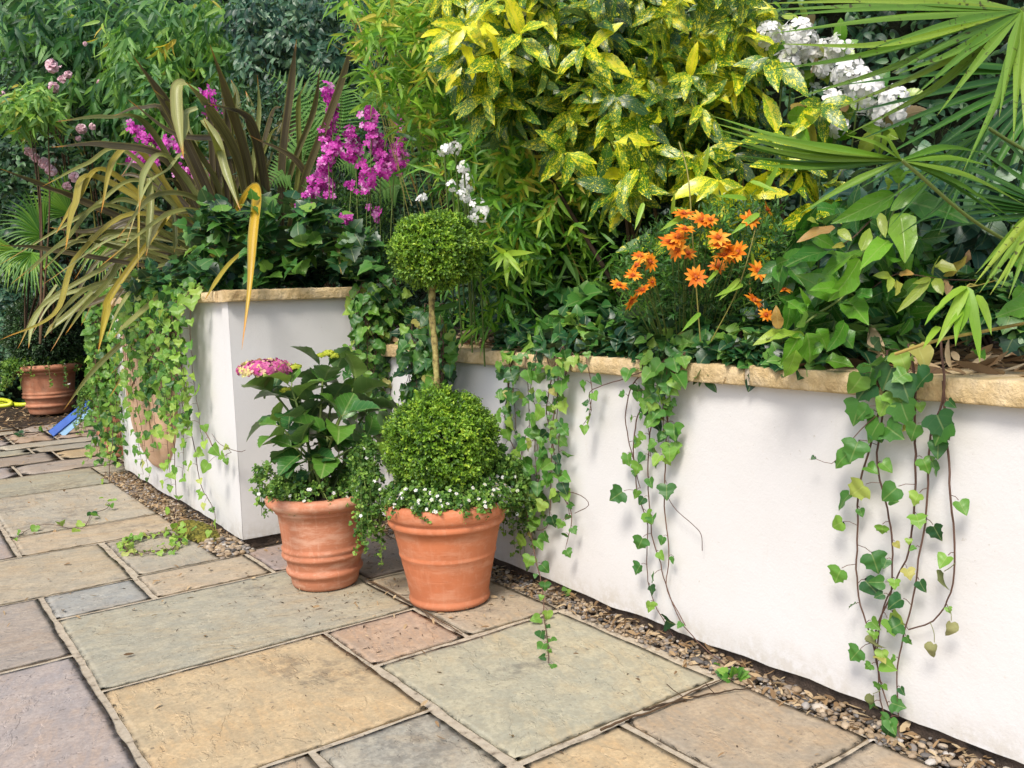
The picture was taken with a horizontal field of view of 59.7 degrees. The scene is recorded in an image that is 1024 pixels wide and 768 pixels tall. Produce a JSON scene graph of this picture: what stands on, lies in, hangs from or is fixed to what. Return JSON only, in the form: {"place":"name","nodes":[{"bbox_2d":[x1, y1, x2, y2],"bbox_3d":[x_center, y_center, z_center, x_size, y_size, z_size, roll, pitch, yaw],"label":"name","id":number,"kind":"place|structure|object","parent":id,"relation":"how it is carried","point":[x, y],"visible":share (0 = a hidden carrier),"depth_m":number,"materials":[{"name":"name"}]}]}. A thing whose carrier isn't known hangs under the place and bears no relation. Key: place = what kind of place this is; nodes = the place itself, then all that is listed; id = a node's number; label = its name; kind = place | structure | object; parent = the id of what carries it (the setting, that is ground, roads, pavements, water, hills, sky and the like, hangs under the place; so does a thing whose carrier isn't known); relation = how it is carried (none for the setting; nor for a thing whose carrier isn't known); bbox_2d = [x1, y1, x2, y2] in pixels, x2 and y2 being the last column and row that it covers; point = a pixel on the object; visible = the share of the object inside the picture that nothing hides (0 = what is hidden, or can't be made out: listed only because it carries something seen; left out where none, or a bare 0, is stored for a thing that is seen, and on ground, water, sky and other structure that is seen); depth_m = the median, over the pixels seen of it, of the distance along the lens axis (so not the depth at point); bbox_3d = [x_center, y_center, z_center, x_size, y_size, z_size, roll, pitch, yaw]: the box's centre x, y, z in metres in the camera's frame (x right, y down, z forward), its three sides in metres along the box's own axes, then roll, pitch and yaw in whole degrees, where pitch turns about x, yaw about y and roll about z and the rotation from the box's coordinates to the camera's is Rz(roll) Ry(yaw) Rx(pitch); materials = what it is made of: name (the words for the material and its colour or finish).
{"place":"outdoors","nodes":[
{"label":"outdoors","id":0,"kind":"place"},
{"bbox_2d":[0,166,136,298],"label":"palm","id":1,"kind":"object","parent":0,"point":[59,205],"visible":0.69,"depth_m":5.83,"materials":[{"name":"green plant"}]},
{"bbox_2d":[0,420,938,767],"bbox_3d":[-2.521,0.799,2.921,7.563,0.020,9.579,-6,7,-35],"label":"patio paving","id":2,"kind":"structure","parent":0,"point":[498,688],"depth_m":2.39,"materials":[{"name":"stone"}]},
{"bbox_2d":[0,418,41,431],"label":"twig","id":3,"kind":"object","parent":2,"relation":"on","point":[18,428],"visible":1,"depth_m":7.38,"materials":[{"name":"brown wood"}]},
{"bbox_2d":[0,425,54,439],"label":"trailing ivy","id":4,"kind":"object","parent":2,"relation":"on","point":[20,433],"visible":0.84,"depth_m":7.03,"materials":[{"name":"green plant"}]},
{"bbox_2d":[0,76,77,343],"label":"standard tree","id":5,"kind":"object","parent":2,"relation":"on","point":[33,112],"visible":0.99,"depth_m":5.36,"materials":[{"name":"green plant"}]},
{"bbox_2d":[48,400,92,436],"bbox_3d":[-3.409,-0.127,7.364,0.228,1.009,0.956,0,6,19],"label":"blue garden tool","id":6,"kind":"object","parent":2,"relation":"on","point":[64,426],"visible":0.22,"depth_m":7.05,"materials":[{"name":"plastic"}]},
{"bbox_2d":[87,396,122,456],"bbox_3d":[-2.636,0.253,6.007,0.409,0.442,0.411,-6,7,-35],"label":"terracotta pot","id":7,"kind":"object","parent":2,"relation":"on","point":[119,435],"visible":0.06,"depth_m":5.89,"materials":[{"name":"ceramic"}]},
{"bbox_2d":[71,382,120,434],"bbox_3d":[-2.628,0.133,5.978,0.603,0.354,0.579,-6,7,-35],"label":"trailing bacopa","id":8,"kind":"object","parent":7,"relation":"in","point":[83,393],"visible":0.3,"depth_m":5.82,"materials":[{"name":"green plant"}]},
{"bbox_2d":[116,521,187,556],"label":"trailing ivy","id":9,"kind":"object","parent":2,"relation":"on","point":[129,544],"visible":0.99,"depth_m":3.71,"materials":[{"name":"green plant"}]},
{"bbox_2d":[264,481,365,591],"bbox_3d":[-0.666,0.537,3.140,0.384,0.329,0.386,-6,7,-35],"label":"terracotta pot","id":10,"kind":"object","parent":2,"relation":"on","point":[319,543],"visible":0.77,"depth_m":3.02,"materials":[{"name":"ceramic"}]},
{"bbox_2d":[236,346,397,497],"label":"hydrangea","id":11,"kind":"object","parent":10,"relation":"in","point":[309,418],"visible":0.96,"depth_m":3.09,"materials":[{"name":"green plant"}]},
{"bbox_2d":[248,433,385,564],"bbox_3d":[-0.644,0.375,3.075,0.451,0.433,0.499,-3,6,-7],"label":"trailing bacopa","id":12,"kind":"object","parent":10,"relation":"in","point":[363,485],"visible":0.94,"depth_m":2.93,"materials":[{"name":"green plant"}]},
{"bbox_2d":[12,493,777,762],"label":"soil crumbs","id":13,"kind":"object","parent":2,"relation":"on","point":[364,624],"visible":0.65,"depth_m":2.82,"materials":[{"name":"brown soil"}]},
{"bbox_2d":[369,581,462,633],"bbox_3d":[-0.310,0.713,2.885,0.036,0.015,0.625,-6,7,-34],"label":"joint","id":14,"kind":"object","parent":2,"relation":"on","point":[385,588],"visible":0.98,"depth_m":2.93,"materials":[{"name":"grey concrete"}]},
{"bbox_2d":[384,495,505,611],"bbox_3d":[-0.210,0.537,2.921,0.401,0.342,0.399,-6,7,-35],"label":"terracotta pot","id":15,"kind":"object","parent":2,"relation":"on","point":[447,557],"visible":0.73,"depth_m":2.79,"materials":[{"name":"ceramic"}]},
{"bbox_2d":[379,207,502,493],"bbox_3d":[-0.238,-0.093,2.885,0.397,0.950,0.424,-2,6,-2],"label":"box topiary","id":16,"kind":"object","parent":15,"relation":"on","point":[444,436],"visible":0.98,"depth_m":2.78,"materials":[{"name":"green plant"}]},
{"bbox_2d":[377,443,545,570],"bbox_3d":[-0.147,0.423,2.953,0.614,0.444,0.454,-6,7,-35],"label":"trailing bacopa","id":17,"kind":"object","parent":15,"relation":"in","point":[504,484],"visible":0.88,"depth_m":2.81,"materials":[{"name":"green plant"}]},
{"bbox_2d":[600,680,719,730],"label":"twig","id":18,"kind":"object","parent":2,"relation":"on","point":[620,721],"visible":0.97,"depth_m":2.09,"materials":[{"name":"brown wood"}]},
{"bbox_2d":[643,682,749,710],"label":"twig","id":19,"kind":"object","parent":2,"relation":"on","point":[663,704],"visible":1,"depth_m":2.16,"materials":[{"name":"brown wood"}]},
{"bbox_2d":[0,393,966,767],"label":"ground","id":20,"kind":"structure","parent":0,"point":[10,413],"depth_m":8.07,"materials":[{"name":"soil"}]},
{"bbox_2d":[0,398,25,407],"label":"garden hose","id":21,"kind":"object","parent":20,"relation":"on","point":[5,402],"visible":0.73,"depth_m":9.19,"materials":[{"name":"yellow rubber"}]},
{"bbox_2d":[16,362,81,414],"bbox_3d":[-4.433,0.040,8.531,0.613,0.472,0.615,-6,7,-35],"label":"terracotta pot","id":22,"kind":"object","parent":20,"relation":"on","point":[40,396],"visible":0.85,"depth_m":8.35,"materials":[{"name":"ceramic"}]},
{"bbox_2d":[0,295,84,365],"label":"box ball","id":23,"kind":"object","parent":22,"relation":"in","point":[67,345],"visible":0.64,"depth_m":8.28,"materials":[{"name":"green plant"}]},
{"bbox_2d":[0,354,87,390],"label":"trailing bacopa","id":24,"kind":"object","parent":22,"relation":"in","point":[10,367],"visible":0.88,"depth_m":8.26,"materials":[{"name":"green plant"}]},
{"bbox_2d":[0,258,109,365],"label":"dark shrub","id":25,"kind":"object","parent":22,"relation":"on","point":[8,297],"visible":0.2,"depth_m":8.67,"materials":[{"name":"green plant"}]},
{"bbox_2d":[0,0,360,402],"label":"garden hedge","id":26,"kind":"object","parent":20,"relation":"on","point":[13,393],"visible":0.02,"depth_m":10.26,"materials":[{"name":"green plant"}]},
{"bbox_2d":[111,287,378,547],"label":"tall rendered planter wall","id":27,"kind":"structure","parent":20,"relation":"on","point":[279,323],"depth_m":3.74,"materials":[{"name":"white painted render"},{"name":"sandstone"}]},
{"bbox_2d":[14,287,128,540],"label":"trailing ivy","id":28,"kind":"object","parent":27,"relation":"attached to","point":[104,378],"visible":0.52,"depth_m":5.27,"materials":[{"name":"green plant"}]},
{"bbox_2d":[118,319,177,467],"bbox_3d":[-1.904,0.053,4.604,0.108,0.788,0.898,-6,7,-35],"label":"wall planter","id":29,"kind":"object","parent":27,"relation":"attached to","point":[157,457],"visible":0.36,"depth_m":4.50,"materials":[{"name":"ceramic"}]},
{"bbox_2d":[125,84,222,258],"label":"magenta flowering plant","id":30,"kind":"object","parent":27,"relation":"on","point":[148,138],"visible":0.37,"depth_m":4.74,"materials":[{"name":"pink plant"}]},
{"bbox_2d":[109,276,244,537],"bbox_3d":[-1.491,0.157,4.021,0.292,1.293,1.764,-6,7,-35],"label":"trailing ivy","id":31,"kind":"object","parent":27,"relation":"attached to","point":[156,317],"visible":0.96,"depth_m":3.97,"materials":[{"name":"green plant"}]},
{"bbox_2d":[2,16,362,408],"bbox_3d":[-1.554,-0.683,4.088,1.829,1.715,1.543,-3,6,-6],"label":"flax plant","id":32,"kind":"object","parent":27,"relation":"on","point":[242,162],"visible":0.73,"depth_m":4.11,"materials":[{"name":"green plant"}]},
{"bbox_2d":[258,64,442,213],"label":"fern","id":33,"kind":"object","parent":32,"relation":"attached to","point":[309,143],"visible":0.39,"depth_m":4.39,"materials":[{"name":"green plant"}]},
{"bbox_2d":[104,185,398,297],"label":"leaved ivy","id":34,"kind":"object","parent":27,"relation":"on","point":[313,277],"visible":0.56,"depth_m":3.90,"materials":[{"name":"green plant"}]},
{"bbox_2d":[291,80,409,276],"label":"magenta flowering plant","id":35,"kind":"object","parent":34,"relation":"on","point":[331,148],"visible":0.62,"depth_m":3.99,"materials":[{"name":"purple plant"}]},
{"bbox_2d":[172,188,385,287],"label":"leaved ivy","id":36,"kind":"object","parent":27,"relation":"on","point":[300,235],"visible":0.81,"depth_m":3.74,"materials":[{"name":"green plant"}]},
{"bbox_2d":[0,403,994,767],"bbox_3d":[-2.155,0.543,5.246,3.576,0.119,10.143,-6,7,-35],"label":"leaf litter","id":37,"kind":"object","parent":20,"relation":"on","point":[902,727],"visible":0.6,"depth_m":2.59,"materials":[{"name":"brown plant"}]},
{"bbox_2d":[106,472,1009,767],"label":"gravel","id":38,"kind":"structure","parent":20,"relation":"on","point":[230,548],"depth_m":2.45,"materials":[{"name":"gravel"}]},
{"bbox_2d":[172,520,220,542],"bbox_3d":[-1.383,0.635,3.905,0.162,0.046,0.452,-6,7,-35],"label":"moss patch","id":39,"kind":"object","parent":38,"relation":"on","point":[198,532],"visible":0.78,"depth_m":3.84,"materials":[{"name":"yellow plant"}]},
{"bbox_2d":[562,586,570,595],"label":"seedling","id":40,"kind":"object","parent":38,"relation":"on","point":[565,589],"visible":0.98,"depth_m":2.95,"materials":[{"name":"green plant"}]},
{"bbox_2d":[715,666,750,682],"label":"seedling","id":41,"kind":"object","parent":38,"relation":"on","point":[723,672],"visible":1,"depth_m":2.27,"materials":[{"name":"green plant"}]},
{"bbox_2d":[375,342,1023,767],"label":"rendered wall","id":42,"kind":"structure","parent":20,"relation":"on","point":[755,498],"depth_m":2.17,"materials":[{"name":"paint"}]},
{"bbox_2d":[342,275,458,477],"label":"trailing ivy","id":43,"kind":"object","parent":42,"relation":"attached to","point":[374,305],"visible":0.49,"depth_m":3.70,"materials":[{"name":"green plant"}]},
{"bbox_2d":[494,333,601,668],"bbox_3d":[0.137,0.295,2.747,0.274,0.884,0.824,-3,6,-9],"label":"trailing ivy","id":44,"kind":"object","parent":42,"relation":"hanging from","point":[534,432],"visible":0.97,"depth_m":2.87,"materials":[{"name":"green plant"}]},
{"bbox_2d":[579,334,730,668],"bbox_3d":[0.396,0.304,2.504,0.142,0.884,0.569,-6,7,-35],"label":"trailing ivy","id":45,"kind":"object","parent":42,"relation":"attached to","point":[656,370],"visible":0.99,"depth_m":2.46,"materials":[{"name":"green plant"}]},
{"bbox_2d":[811,341,969,748],"bbox_3d":[0.793,0.368,1.926,0.100,0.950,0.360,-6,7,-35],"label":"trailing ivy","id":46,"kind":"object","parent":42,"relation":"attached to","point":[897,401],"visible":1,"depth_m":1.90,"materials":[{"name":"green plant"}]},
{"bbox_2d":[391,324,1023,383],"bbox_3d":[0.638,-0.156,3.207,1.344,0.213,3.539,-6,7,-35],"label":"dry leaf mulch","id":47,"kind":"object","parent":0,"point":[971,361],"visible":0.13,"depth_m":2.02,"materials":[{"name":"brown plant"}]},
{"bbox_2d":[0,50,146,334],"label":"dark shrub","id":48,"kind":"object","parent":47,"relation":"on","point":[7,161],"visible":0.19,"depth_m":7.35,"materials":[{"name":"green plant"}]},
{"bbox_2d":[0,0,264,334],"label":"bamboo","id":49,"kind":"object","parent":47,"relation":"on","point":[41,30],"visible":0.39,"depth_m":6.10,"materials":[{"name":"plant"}]},
{"bbox_2d":[0,38,121,239],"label":"pink rose bush","id":50,"kind":"object","parent":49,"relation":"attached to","point":[51,66],"visible":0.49,"depth_m":6.26,"materials":[{"name":"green plant"}]},
{"bbox_2d":[82,0,264,246],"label":"bamboo","id":51,"kind":"object","parent":47,"relation":"on","point":[185,54],"visible":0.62,"depth_m":5.42,"materials":[{"name":"plant"}]},
{"bbox_2d":[215,0,390,286],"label":"evergreen shrub","id":52,"kind":"object","parent":47,"relation":"on","point":[262,32],"visible":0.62,"depth_m":4.95,"materials":[{"name":"green plant"}]},
{"bbox_2d":[196,65,443,288],"bbox_3d":[-1.071,-1.018,4.932,1.493,1.538,0.953,-2,6,1],"label":"dark shrub","id":53,"kind":"object","parent":47,"relation":"on","point":[280,110],"visible":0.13,"depth_m":4.73,"materials":[{"name":"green plant"}]},
{"bbox_2d":[415,141,489,366],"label":"flowering plant","id":54,"kind":"object","parent":47,"relation":"in","point":[465,188],"visible":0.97,"depth_m":2.92,"materials":[{"name":"white plant"}]},
{"bbox_2d":[319,0,751,354],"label":"bamboo","id":55,"kind":"object","parent":47,"relation":"on","point":[514,179],"visible":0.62,"depth_m":3.19,"materials":[{"name":"plant"}]},
{"bbox_2d":[420,0,855,337],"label":"spotted laurel","id":56,"kind":"object","parent":47,"relation":"on","point":[556,76],"visible":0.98,"depth_m":2.72,"materials":[{"name":"yellow plant"}]},
{"bbox_2d":[532,278,760,363],"bbox_3d":[0.355,-0.187,2.648,0.243,0.281,1.059,-5,6,-24],"label":"ivy patch","id":57,"kind":"object","parent":47,"relation":"on","point":[587,297],"visible":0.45,"depth_m":2.87,"materials":[{"name":"green plant"}]},
{"bbox_2d":[334,0,1023,323],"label":"garden hedge","id":58,"kind":"object","parent":47,"relation":"on","point":[872,32],"visible":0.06,"depth_m":4.26,"materials":[{"name":"green plant"}]},
{"bbox_2d":[610,190,794,334],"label":"orange daisy plant","id":59,"kind":"object","parent":47,"relation":"on","point":[679,250],"visible":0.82,"depth_m":2.37,"materials":[{"name":"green plant"}]},
{"bbox_2d":[389,265,1023,392],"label":"ivy ground cover","id":60,"kind":"object","parent":47,"relation":"on","point":[745,354],"visible":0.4,"depth_m":2.33,"materials":[{"name":"green plant"}]},
{"bbox_2d":[635,142,779,341],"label":"bamboo","id":61,"kind":"object","parent":60,"relation":"on","point":[735,284],"visible":0.92,"depth_m":2.24,"materials":[{"name":"plant"}]},
{"bbox_2d":[440,152,1023,337],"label":"dark shrub","id":62,"kind":"object","parent":47,"relation":"on","point":[788,209],"visible":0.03,"depth_m":3.30,"materials":[{"name":"green plant"}]},
{"bbox_2d":[749,2,857,214],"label":"flowering plant","id":63,"kind":"object","parent":47,"relation":"on","point":[784,52],"visible":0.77,"depth_m":2.73,"materials":[{"name":"white plant"}]},
{"bbox_2d":[785,59,926,272],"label":"flowering plant","id":64,"kind":"object","parent":47,"relation":"on","point":[849,68],"visible":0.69,"depth_m":2.64,"materials":[{"name":"white plant"}]},
{"bbox_2d":[753,168,968,376],"bbox_3d":[0.833,-0.248,2.136,0.475,0.499,0.619,0,6,18],"label":"glossy leaved shrub","id":65,"kind":"object","parent":47,"relation":"on","point":[840,279],"visible":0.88,"depth_m":2.00,"materials":[{"name":"green plant"}]},
{"bbox_2d":[797,213,976,312],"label":"bronze leaved shrub","id":66,"kind":"object","parent":65,"relation":"attached to","point":[938,285],"visible":0.97,"depth_m":1.95,"materials":[{"name":"green plant"}]},
{"bbox_2d":[710,0,1023,298],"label":"fan palm","id":67,"kind":"object","parent":47,"relation":"on","point":[987,25],"visible":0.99,"depth_m":1.72,"materials":[{"name":"green palm leaf"}]},
{"bbox_2d":[820,140,1023,350],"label":"dark shrub","id":68,"kind":"object","parent":47,"relation":"on","point":[965,238],"visible":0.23,"depth_m":2.27,"materials":[{"name":"green plant"}]},
{"bbox_2d":[894,280,1023,360],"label":"bamboo","id":69,"kind":"object","parent":47,"relation":"on","point":[958,311],"visible":1,"depth_m":1.70,"materials":[{"name":"plant"}]},
{"bbox_2d":[971,255,1023,359],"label":"broad leaved sprig","id":70,"kind":"object","parent":47,"relation":"on","point":[1014,307],"visible":0.8,"depth_m":1.74,"materials":[{"name":"green plant"}]}
]}

